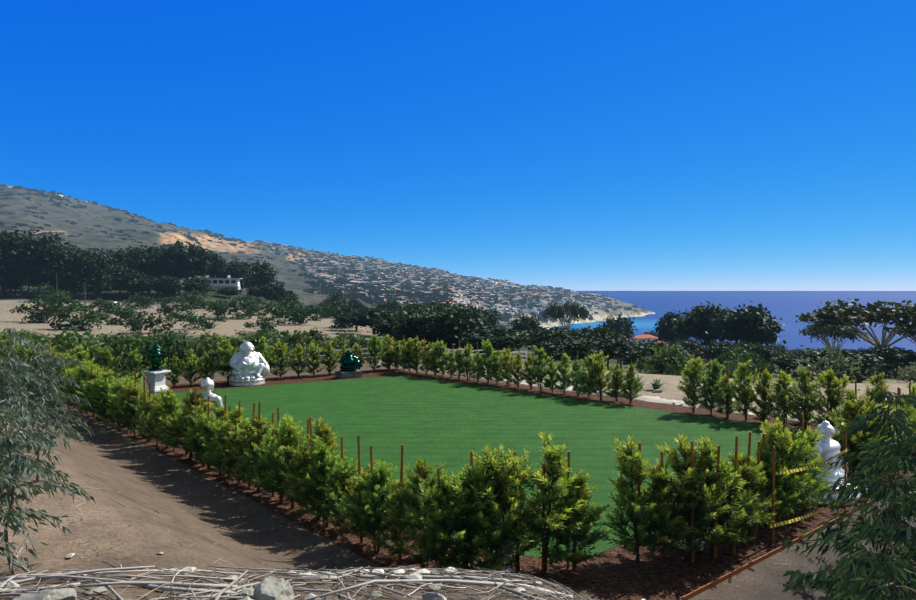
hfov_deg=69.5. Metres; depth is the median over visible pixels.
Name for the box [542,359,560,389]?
podocarpus tree
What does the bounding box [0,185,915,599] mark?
terrain
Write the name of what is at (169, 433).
podocarpus tree
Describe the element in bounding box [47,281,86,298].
stilt cabins
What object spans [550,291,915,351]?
ocean water
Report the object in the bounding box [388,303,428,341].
tree
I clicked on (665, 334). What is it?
tree
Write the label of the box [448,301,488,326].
tree
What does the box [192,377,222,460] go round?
standing buddha statue
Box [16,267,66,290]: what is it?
knoll tree
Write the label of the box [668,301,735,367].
tree
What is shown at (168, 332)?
valley shrub
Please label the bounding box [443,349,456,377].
podocarpus tree
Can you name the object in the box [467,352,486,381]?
podocarpus tree
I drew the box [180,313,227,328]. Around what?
hill shrub
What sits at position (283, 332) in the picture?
valley shrub
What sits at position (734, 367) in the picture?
slope shrub
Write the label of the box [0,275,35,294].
knoll tree
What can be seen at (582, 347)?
tree
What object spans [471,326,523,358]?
tree
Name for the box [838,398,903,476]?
podocarpus tree
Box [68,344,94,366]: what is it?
podocarpus tree
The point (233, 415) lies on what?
podocarpus tree
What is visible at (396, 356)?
podocarpus tree
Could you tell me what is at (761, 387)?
podocarpus tree
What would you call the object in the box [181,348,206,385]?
podocarpus tree
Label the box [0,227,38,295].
knoll tree
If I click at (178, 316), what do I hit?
hill shrub
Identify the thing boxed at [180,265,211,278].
knoll tree
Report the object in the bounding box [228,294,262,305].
hill shrub
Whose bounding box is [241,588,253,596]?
pebble
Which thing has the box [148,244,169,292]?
knoll tree
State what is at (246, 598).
foreground rock
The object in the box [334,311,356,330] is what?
tree
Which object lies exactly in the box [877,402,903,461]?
podocarpus tree
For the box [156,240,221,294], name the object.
knoll tree
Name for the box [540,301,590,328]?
tree
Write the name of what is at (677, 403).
path rock
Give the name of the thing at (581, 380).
podocarpus tree
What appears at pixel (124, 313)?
hill shrub
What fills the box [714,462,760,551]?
podocarpus tree
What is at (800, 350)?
tree
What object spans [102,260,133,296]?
knoll tree
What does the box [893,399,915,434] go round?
podocarpus tree
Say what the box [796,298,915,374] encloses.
tree
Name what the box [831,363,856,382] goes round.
slope shrub
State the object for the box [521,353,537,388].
podocarpus tree
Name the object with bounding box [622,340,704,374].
tree
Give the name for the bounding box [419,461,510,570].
podocarpus tree
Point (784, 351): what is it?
tree
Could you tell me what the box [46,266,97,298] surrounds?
knoll tree
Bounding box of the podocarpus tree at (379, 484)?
[335,456,398,551]
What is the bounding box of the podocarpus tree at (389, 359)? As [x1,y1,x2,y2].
[377,341,396,368]
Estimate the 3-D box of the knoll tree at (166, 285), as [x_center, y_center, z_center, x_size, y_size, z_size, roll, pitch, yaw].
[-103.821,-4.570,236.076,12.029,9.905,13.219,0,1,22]
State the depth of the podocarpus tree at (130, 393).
25.14 m
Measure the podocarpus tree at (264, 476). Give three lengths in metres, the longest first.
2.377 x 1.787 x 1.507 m
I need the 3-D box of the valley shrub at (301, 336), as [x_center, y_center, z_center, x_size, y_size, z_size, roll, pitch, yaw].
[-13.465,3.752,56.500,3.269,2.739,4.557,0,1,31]
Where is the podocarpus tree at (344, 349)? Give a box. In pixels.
[337,344,354,367]
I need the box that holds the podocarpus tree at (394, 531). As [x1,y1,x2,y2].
[360,475,420,559]
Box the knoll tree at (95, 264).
[60,247,114,298]
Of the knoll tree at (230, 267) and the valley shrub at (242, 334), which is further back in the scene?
the knoll tree at (230, 267)
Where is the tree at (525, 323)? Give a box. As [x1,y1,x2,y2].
[507,313,546,332]
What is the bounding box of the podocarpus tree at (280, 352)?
[270,340,291,375]
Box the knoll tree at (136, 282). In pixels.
[112,270,156,295]
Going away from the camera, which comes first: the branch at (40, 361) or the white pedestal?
the branch at (40, 361)
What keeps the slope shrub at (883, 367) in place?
on the terrain at (102, 465)
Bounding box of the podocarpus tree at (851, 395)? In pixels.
[837,390,860,426]
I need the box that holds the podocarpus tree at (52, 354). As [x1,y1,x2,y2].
[28,348,58,390]
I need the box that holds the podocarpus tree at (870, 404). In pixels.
[834,396,898,470]
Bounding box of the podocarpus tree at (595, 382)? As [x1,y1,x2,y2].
[584,350,615,399]
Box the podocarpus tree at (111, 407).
[105,377,124,424]
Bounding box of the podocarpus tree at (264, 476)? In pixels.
[252,413,306,503]
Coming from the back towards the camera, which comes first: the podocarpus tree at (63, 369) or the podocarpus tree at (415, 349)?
the podocarpus tree at (415, 349)
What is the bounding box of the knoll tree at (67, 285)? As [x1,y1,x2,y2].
[45,269,96,297]
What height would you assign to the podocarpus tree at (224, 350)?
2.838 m
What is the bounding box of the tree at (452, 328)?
[415,304,492,352]
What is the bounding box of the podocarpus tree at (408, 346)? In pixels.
[394,337,420,372]
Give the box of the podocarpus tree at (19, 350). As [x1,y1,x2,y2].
[13,341,33,372]
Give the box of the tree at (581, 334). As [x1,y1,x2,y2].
[569,327,590,338]
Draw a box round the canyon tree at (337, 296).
[322,292,347,305]
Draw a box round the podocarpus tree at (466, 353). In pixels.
[453,344,475,380]
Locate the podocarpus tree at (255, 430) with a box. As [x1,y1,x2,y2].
[226,413,275,491]
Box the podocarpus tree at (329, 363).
[318,340,341,374]
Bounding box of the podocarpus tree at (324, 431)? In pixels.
[278,416,351,519]
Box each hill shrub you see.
[10,300,69,322]
[19,292,80,311]
[26,282,70,301]
[47,300,112,330]
[86,298,133,315]
[99,305,152,324]
[120,313,176,333]
[124,293,158,308]
[155,297,190,313]
[166,305,196,321]
[171,288,214,308]
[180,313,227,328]
[202,299,225,310]
[203,296,261,319]
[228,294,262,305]
[243,303,270,315]
[243,315,279,331]
[259,301,324,324]
[269,294,303,310]
[293,305,327,320]
[313,301,334,315]
[316,304,351,318]
[325,304,355,328]
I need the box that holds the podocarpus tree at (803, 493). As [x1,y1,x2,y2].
[769,427,833,516]
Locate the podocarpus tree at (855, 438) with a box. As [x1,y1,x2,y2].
[826,394,880,476]
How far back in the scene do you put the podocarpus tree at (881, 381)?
24.76 m
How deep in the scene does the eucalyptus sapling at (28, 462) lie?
8.91 m
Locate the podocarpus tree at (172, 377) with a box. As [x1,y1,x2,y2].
[165,354,183,385]
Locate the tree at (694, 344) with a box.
[670,338,707,359]
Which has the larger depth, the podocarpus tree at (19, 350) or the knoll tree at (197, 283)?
the knoll tree at (197, 283)
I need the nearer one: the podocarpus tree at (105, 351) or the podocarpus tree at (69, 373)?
the podocarpus tree at (69, 373)
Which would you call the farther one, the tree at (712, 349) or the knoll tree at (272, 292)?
the knoll tree at (272, 292)
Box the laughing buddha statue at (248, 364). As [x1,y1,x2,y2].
[229,342,269,385]
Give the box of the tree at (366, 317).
[344,307,401,337]
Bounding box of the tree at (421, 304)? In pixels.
[403,301,425,308]
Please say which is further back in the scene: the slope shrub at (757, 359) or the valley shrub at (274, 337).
the slope shrub at (757, 359)
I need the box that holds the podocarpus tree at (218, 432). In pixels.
[196,418,241,478]
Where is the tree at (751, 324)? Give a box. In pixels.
[705,301,786,348]
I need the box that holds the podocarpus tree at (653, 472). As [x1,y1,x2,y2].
[629,458,692,561]
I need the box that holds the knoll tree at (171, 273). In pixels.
[161,262,196,293]
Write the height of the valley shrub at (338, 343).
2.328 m
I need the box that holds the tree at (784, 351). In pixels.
[769,349,804,362]
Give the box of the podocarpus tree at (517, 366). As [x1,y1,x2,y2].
[506,352,525,387]
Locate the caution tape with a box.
[770,448,847,527]
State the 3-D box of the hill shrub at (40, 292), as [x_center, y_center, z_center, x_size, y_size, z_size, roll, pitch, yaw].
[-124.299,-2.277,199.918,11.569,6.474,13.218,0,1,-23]
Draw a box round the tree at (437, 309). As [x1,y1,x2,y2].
[423,302,455,313]
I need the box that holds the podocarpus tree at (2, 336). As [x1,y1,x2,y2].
[0,330,10,347]
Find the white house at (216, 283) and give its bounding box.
[201,275,242,289]
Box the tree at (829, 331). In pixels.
[799,320,868,350]
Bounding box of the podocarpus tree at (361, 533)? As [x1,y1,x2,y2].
[337,466,390,542]
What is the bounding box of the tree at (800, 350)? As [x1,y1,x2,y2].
[795,347,814,353]
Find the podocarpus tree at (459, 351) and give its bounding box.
[450,348,467,378]
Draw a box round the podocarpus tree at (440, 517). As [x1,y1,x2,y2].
[405,472,473,568]
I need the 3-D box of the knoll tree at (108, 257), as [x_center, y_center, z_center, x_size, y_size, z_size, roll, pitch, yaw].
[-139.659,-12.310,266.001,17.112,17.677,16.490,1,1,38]
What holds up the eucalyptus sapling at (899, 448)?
on the terrain at (102, 465)
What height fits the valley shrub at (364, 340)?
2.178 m
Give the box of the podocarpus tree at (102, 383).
[74,369,137,422]
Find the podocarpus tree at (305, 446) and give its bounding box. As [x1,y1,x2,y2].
[281,441,310,509]
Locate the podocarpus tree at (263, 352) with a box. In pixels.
[254,336,276,377]
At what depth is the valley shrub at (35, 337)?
44.03 m
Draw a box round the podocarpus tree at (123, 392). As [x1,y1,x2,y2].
[98,373,155,432]
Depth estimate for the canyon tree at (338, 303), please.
310.12 m
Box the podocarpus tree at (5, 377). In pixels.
[0,359,22,392]
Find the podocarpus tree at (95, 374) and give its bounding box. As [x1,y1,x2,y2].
[86,370,100,415]
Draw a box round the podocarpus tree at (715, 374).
[686,359,727,411]
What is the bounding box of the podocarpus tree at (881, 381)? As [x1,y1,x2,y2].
[863,372,888,405]
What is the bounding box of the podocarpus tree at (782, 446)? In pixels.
[759,417,825,521]
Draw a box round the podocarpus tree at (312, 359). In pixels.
[303,342,326,375]
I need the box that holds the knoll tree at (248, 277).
[222,268,260,293]
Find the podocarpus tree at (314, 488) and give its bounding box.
[288,435,349,526]
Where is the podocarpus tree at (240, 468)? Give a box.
[230,419,270,486]
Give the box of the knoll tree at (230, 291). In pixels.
[214,286,245,296]
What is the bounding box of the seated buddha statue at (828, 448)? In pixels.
[806,421,859,504]
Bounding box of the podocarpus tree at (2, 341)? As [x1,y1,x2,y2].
[0,339,7,355]
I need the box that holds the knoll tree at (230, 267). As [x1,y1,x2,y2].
[218,262,259,277]
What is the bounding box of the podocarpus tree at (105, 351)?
[96,346,124,379]
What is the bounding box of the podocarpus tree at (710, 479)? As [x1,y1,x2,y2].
[672,435,749,557]
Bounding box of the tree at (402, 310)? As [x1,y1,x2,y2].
[391,306,425,312]
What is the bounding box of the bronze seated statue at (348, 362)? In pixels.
[340,350,359,370]
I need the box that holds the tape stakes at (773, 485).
[772,427,846,543]
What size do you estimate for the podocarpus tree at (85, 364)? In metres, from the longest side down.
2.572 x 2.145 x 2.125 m
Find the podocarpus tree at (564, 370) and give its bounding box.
[546,353,574,393]
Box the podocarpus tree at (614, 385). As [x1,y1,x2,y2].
[597,364,627,401]
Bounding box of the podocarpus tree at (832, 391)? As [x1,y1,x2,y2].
[802,368,860,427]
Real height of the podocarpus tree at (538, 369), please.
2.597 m
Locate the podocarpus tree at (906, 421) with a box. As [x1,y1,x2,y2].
[892,405,910,446]
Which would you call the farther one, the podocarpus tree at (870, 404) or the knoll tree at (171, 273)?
the knoll tree at (171, 273)
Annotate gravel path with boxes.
[463,371,842,424]
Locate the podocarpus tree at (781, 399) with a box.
[763,369,808,425]
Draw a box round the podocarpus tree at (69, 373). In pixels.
[60,366,80,409]
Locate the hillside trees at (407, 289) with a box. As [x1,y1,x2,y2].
[0,183,643,329]
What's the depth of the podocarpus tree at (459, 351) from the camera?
41.36 m
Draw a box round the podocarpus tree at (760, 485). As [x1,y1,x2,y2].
[739,453,781,535]
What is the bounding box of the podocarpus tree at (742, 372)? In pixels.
[728,359,759,420]
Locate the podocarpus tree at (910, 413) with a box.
[901,399,915,448]
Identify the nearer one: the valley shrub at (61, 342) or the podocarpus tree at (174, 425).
the podocarpus tree at (174, 425)
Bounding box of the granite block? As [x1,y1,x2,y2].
[335,370,361,378]
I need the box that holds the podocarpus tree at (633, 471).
[601,435,679,561]
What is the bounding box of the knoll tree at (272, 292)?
[256,281,286,300]
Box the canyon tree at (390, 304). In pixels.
[374,298,403,309]
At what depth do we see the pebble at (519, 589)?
4.13 m
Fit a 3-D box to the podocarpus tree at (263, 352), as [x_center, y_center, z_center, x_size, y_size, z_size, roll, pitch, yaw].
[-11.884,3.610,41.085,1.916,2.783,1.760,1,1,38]
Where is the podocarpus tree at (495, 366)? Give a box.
[481,351,504,381]
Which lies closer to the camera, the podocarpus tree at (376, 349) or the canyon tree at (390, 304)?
the podocarpus tree at (376, 349)
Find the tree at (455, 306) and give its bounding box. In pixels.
[418,299,465,314]
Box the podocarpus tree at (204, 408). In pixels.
[183,398,214,460]
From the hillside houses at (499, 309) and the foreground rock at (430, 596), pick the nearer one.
the foreground rock at (430, 596)
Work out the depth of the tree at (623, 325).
249.43 m
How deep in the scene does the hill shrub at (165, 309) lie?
182.59 m
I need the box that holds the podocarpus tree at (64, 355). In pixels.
[44,351,76,386]
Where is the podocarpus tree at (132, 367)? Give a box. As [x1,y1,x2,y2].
[120,349,143,384]
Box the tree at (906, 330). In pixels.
[890,323,915,344]
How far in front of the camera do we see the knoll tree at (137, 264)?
243.16 m
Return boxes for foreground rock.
[0,580,19,588]
[12,588,77,599]
[240,596,253,599]
[253,576,294,599]
[304,593,320,599]
[368,591,382,598]
[422,592,446,599]
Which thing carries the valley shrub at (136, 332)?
on the terrain at (102, 465)
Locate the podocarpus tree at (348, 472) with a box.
[322,455,362,532]
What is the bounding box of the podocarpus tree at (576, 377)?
[570,359,587,395]
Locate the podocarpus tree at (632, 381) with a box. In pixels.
[619,364,643,403]
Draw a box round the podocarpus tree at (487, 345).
[472,339,504,382]
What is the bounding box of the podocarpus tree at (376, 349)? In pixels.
[365,334,388,370]
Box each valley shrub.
[12,329,59,352]
[30,327,102,360]
[57,333,81,354]
[61,333,103,347]
[72,331,111,348]
[74,338,127,371]
[77,333,101,347]
[77,344,125,365]
[87,333,126,353]
[98,331,140,351]
[108,330,153,362]
[108,332,152,368]
[116,329,131,339]
[138,330,188,368]
[138,339,181,366]
[143,331,180,349]
[162,329,188,338]
[175,327,195,343]
[176,333,218,366]
[176,336,200,349]
[176,338,237,368]
[184,328,240,366]
[211,336,259,365]
[231,334,272,355]
[233,330,255,340]
[240,329,291,363]
[267,333,289,342]
[269,341,306,365]
[270,330,289,337]
[279,328,321,359]
[288,339,307,356]
[306,326,328,356]
[314,334,365,361]
[319,329,375,360]
[336,336,369,362]
[348,335,381,354]
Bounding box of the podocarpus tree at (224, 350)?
[210,336,237,382]
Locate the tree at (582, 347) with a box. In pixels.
[528,336,604,362]
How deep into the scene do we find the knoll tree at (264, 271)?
292.25 m
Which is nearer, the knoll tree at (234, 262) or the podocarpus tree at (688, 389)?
the podocarpus tree at (688, 389)
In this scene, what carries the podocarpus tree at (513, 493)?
on the mulch bed at (617, 573)
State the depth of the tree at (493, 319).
228.31 m
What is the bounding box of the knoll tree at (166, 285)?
[148,275,184,297]
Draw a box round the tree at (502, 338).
[453,326,534,357]
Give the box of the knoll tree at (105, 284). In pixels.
[82,273,121,298]
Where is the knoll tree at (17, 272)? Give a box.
[0,256,49,297]
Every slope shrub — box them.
[632,360,668,373]
[635,343,695,375]
[656,362,684,374]
[701,359,733,378]
[704,350,742,378]
[717,359,753,378]
[718,344,764,374]
[741,352,778,379]
[780,350,811,376]
[790,341,869,382]
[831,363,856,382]
[841,364,873,382]
[856,353,883,379]
[865,356,900,377]
[886,348,911,375]
[892,362,915,382]
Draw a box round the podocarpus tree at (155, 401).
[136,393,161,445]
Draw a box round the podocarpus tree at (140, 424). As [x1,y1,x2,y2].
[129,393,161,441]
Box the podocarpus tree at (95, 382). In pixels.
[83,373,120,409]
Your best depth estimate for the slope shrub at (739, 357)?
87.72 m
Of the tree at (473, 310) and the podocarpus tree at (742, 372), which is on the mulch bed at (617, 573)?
the podocarpus tree at (742, 372)
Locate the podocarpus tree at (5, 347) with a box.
[0,339,17,359]
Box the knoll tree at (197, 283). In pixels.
[181,275,212,295]
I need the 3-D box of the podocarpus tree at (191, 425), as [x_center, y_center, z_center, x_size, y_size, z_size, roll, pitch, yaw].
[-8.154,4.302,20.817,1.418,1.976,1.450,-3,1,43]
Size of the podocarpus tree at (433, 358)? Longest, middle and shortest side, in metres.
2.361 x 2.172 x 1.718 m
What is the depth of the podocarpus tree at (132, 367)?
36.67 m
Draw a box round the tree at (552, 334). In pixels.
[525,326,577,347]
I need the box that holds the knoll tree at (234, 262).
[226,257,248,290]
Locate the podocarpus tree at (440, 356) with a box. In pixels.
[426,340,449,376]
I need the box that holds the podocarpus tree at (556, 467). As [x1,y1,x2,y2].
[507,431,597,571]
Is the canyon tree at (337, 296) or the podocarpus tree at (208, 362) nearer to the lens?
the podocarpus tree at (208, 362)
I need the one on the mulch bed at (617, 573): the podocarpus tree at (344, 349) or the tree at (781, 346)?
the podocarpus tree at (344, 349)
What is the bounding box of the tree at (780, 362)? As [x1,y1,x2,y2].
[765,353,813,379]
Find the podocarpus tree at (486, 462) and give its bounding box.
[440,442,531,570]
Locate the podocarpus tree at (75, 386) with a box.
[63,370,88,411]
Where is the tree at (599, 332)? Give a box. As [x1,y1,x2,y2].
[585,325,623,366]
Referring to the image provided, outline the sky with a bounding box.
[0,0,915,290]
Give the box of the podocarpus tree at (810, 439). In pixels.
[789,424,837,509]
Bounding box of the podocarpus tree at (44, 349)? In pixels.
[25,342,55,355]
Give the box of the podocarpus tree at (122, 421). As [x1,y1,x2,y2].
[108,393,139,429]
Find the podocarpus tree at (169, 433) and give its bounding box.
[156,409,189,454]
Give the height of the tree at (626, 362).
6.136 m
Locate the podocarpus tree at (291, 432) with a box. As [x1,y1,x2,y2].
[253,417,308,508]
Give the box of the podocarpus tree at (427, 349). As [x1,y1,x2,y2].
[419,345,431,371]
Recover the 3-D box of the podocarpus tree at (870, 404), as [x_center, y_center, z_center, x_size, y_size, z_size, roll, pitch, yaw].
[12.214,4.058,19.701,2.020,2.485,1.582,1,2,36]
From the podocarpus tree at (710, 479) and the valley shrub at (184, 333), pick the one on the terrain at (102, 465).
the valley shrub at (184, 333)
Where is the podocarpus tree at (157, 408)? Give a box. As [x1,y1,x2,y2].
[145,399,182,448]
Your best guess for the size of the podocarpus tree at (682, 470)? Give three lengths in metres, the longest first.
2.603 x 2.150 x 1.567 m
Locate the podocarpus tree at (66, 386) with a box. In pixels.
[55,371,75,407]
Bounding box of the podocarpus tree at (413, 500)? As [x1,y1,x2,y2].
[384,457,463,567]
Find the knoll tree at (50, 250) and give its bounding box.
[0,230,80,296]
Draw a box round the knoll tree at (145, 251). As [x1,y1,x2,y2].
[125,243,168,293]
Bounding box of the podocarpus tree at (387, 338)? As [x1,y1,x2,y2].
[378,335,393,368]
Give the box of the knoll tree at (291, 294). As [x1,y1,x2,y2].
[274,288,298,302]
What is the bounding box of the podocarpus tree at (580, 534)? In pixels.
[552,468,612,569]
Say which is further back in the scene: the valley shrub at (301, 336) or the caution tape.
the valley shrub at (301, 336)
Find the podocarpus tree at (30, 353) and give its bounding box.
[20,348,41,391]
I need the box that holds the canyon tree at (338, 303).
[319,298,347,316]
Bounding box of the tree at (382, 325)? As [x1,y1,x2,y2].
[367,313,407,340]
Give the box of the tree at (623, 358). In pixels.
[615,343,649,369]
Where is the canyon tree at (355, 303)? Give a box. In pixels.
[345,298,367,310]
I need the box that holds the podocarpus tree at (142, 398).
[133,390,152,426]
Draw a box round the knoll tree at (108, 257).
[98,248,118,264]
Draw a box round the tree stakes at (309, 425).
[38,335,914,572]
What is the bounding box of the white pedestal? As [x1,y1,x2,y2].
[141,370,170,391]
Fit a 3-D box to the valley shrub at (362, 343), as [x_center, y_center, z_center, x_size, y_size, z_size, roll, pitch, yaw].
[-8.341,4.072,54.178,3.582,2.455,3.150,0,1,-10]
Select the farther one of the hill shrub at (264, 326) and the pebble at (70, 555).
the hill shrub at (264, 326)
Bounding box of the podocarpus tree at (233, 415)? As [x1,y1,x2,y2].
[211,405,270,479]
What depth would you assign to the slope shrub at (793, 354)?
93.51 m
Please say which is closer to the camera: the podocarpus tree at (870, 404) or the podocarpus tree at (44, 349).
the podocarpus tree at (870, 404)
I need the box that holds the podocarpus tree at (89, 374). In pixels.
[76,365,106,405]
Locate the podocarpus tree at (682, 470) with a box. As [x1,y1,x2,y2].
[641,433,744,561]
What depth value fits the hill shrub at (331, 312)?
184.27 m
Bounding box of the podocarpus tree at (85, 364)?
[65,357,103,413]
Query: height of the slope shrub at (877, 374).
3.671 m
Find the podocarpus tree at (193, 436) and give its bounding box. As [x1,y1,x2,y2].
[179,412,226,469]
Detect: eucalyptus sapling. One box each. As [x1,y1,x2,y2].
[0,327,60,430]
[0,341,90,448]
[0,355,94,481]
[0,357,36,446]
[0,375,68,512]
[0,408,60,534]
[0,412,95,574]
[0,473,56,572]
[779,476,915,596]
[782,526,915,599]
[810,390,915,553]
[820,548,915,599]
[825,554,915,599]
[826,432,915,568]
[847,551,915,587]
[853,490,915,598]
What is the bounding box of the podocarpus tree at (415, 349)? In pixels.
[399,337,428,373]
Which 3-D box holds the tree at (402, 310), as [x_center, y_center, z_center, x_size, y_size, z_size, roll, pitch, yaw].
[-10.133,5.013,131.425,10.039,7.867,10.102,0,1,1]
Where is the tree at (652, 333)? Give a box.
[645,330,658,339]
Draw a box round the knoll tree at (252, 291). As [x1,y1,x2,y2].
[242,285,261,296]
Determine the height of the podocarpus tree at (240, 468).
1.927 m
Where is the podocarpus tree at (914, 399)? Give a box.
[908,387,915,447]
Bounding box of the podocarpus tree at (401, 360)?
[398,340,408,368]
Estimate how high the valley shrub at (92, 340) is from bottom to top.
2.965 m
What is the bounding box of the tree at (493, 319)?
[469,305,502,327]
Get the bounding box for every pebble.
[66,553,74,557]
[81,586,107,595]
[181,566,195,571]
[224,575,238,581]
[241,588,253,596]
[300,572,316,576]
[319,575,336,580]
[372,569,383,573]
[392,569,404,574]
[402,573,421,578]
[414,569,429,573]
[428,584,440,590]
[514,587,525,591]
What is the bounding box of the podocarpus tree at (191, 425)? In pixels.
[177,405,206,466]
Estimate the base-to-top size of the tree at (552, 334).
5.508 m
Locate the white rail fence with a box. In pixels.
[307,348,526,365]
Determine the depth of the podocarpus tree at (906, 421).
21.20 m
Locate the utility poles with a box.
[56,275,243,314]
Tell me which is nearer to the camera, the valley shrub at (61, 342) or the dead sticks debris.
the dead sticks debris
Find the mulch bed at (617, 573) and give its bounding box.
[63,369,915,599]
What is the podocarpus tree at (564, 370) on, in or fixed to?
on the mulch bed at (617, 573)
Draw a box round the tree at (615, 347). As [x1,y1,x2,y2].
[584,334,639,370]
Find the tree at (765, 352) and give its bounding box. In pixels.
[730,341,781,368]
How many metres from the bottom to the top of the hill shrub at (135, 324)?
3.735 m
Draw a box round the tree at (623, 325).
[599,311,638,340]
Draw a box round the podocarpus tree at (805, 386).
[783,366,825,428]
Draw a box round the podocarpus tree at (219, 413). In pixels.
[199,402,235,474]
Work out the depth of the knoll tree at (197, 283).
241.95 m
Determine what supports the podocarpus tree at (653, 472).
on the mulch bed at (617, 573)
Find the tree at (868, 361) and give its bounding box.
[785,345,894,378]
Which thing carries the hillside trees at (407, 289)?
on the terrain at (102, 465)
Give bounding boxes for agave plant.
[643,379,667,389]
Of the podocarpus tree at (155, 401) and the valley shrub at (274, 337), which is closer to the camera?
the podocarpus tree at (155, 401)
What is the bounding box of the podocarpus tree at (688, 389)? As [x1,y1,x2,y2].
[676,357,708,412]
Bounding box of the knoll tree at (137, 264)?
[107,248,159,294]
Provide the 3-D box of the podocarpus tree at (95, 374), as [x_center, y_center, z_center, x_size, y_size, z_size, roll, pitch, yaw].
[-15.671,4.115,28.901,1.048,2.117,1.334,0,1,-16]
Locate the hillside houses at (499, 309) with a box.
[6,185,616,314]
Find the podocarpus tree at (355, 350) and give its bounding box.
[349,343,365,369]
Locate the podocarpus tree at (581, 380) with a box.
[573,353,607,394]
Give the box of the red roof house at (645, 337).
[630,334,664,343]
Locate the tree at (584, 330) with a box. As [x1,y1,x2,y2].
[578,323,616,334]
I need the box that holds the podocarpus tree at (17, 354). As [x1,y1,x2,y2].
[6,343,22,373]
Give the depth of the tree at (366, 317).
116.38 m
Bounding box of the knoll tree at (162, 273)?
[151,245,175,277]
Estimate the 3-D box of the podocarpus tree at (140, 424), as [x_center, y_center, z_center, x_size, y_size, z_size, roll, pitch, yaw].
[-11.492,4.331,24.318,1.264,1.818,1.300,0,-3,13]
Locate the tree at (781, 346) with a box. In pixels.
[764,343,788,350]
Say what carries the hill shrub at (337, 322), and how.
on the terrain at (102, 465)
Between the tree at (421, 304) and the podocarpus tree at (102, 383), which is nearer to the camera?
the podocarpus tree at (102, 383)
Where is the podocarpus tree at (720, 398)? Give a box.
[710,375,742,417]
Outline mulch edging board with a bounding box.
[682,480,910,599]
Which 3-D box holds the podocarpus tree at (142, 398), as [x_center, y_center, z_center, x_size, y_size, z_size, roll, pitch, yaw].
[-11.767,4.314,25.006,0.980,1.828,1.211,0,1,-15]
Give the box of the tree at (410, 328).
[389,304,447,345]
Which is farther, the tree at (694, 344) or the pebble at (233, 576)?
the tree at (694, 344)
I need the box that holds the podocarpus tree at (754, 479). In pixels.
[705,450,776,542]
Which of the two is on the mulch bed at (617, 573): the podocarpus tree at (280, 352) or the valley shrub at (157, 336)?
the podocarpus tree at (280, 352)
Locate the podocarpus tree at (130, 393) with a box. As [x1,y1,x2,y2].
[115,380,147,435]
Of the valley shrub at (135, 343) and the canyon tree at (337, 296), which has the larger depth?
the canyon tree at (337, 296)
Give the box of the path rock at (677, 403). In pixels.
[672,401,682,405]
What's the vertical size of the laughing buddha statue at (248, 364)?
2.535 m
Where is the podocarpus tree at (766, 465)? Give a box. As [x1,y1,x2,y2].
[754,438,792,527]
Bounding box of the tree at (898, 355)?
[855,346,915,376]
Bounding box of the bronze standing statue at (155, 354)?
[146,342,169,370]
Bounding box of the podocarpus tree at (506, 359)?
[491,347,517,385]
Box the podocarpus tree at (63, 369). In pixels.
[52,354,80,398]
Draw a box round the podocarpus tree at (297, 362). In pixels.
[288,344,306,376]
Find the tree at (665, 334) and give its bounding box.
[653,308,690,342]
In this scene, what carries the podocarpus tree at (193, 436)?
on the mulch bed at (617, 573)
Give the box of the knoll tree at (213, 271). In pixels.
[204,253,228,277]
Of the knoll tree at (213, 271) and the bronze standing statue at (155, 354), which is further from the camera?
the knoll tree at (213, 271)
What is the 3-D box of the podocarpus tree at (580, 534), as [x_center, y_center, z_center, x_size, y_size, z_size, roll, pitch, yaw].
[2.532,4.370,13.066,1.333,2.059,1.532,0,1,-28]
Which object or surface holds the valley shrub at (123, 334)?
on the terrain at (102, 465)
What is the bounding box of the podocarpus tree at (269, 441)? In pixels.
[240,433,281,496]
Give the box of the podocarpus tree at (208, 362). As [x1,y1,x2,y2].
[197,352,215,379]
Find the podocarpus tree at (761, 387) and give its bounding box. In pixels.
[741,368,780,422]
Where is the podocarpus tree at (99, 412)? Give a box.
[92,387,118,424]
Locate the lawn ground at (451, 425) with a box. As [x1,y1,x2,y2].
[137,375,837,556]
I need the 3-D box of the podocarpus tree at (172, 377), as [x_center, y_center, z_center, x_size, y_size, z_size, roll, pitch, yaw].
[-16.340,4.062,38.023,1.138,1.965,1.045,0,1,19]
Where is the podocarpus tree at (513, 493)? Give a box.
[480,449,569,572]
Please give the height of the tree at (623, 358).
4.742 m
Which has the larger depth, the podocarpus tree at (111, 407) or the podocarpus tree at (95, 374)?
the podocarpus tree at (95, 374)
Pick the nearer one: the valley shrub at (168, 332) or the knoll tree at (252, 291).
the valley shrub at (168, 332)
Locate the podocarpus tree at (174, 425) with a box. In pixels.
[166,387,203,459]
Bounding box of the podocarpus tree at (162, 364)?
[143,345,172,381]
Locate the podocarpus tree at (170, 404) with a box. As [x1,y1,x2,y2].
[154,386,189,451]
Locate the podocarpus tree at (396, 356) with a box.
[384,341,402,369]
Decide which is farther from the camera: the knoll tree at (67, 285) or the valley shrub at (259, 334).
the knoll tree at (67, 285)
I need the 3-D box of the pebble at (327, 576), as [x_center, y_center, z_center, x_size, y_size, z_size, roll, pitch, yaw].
[-0.876,1.881,4.449,0.129,0.065,0.083,0,1,-4]
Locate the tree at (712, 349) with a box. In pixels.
[700,339,743,362]
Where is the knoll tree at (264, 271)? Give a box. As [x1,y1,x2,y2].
[242,257,277,289]
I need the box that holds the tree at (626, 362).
[613,338,660,371]
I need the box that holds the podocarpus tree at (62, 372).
[56,367,77,404]
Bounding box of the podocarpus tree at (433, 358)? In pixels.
[417,341,448,375]
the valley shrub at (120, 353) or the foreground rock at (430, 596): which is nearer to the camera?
the foreground rock at (430, 596)
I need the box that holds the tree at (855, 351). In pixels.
[849,346,876,353]
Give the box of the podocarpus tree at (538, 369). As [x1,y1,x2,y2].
[529,345,553,390]
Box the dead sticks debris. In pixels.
[0,473,839,599]

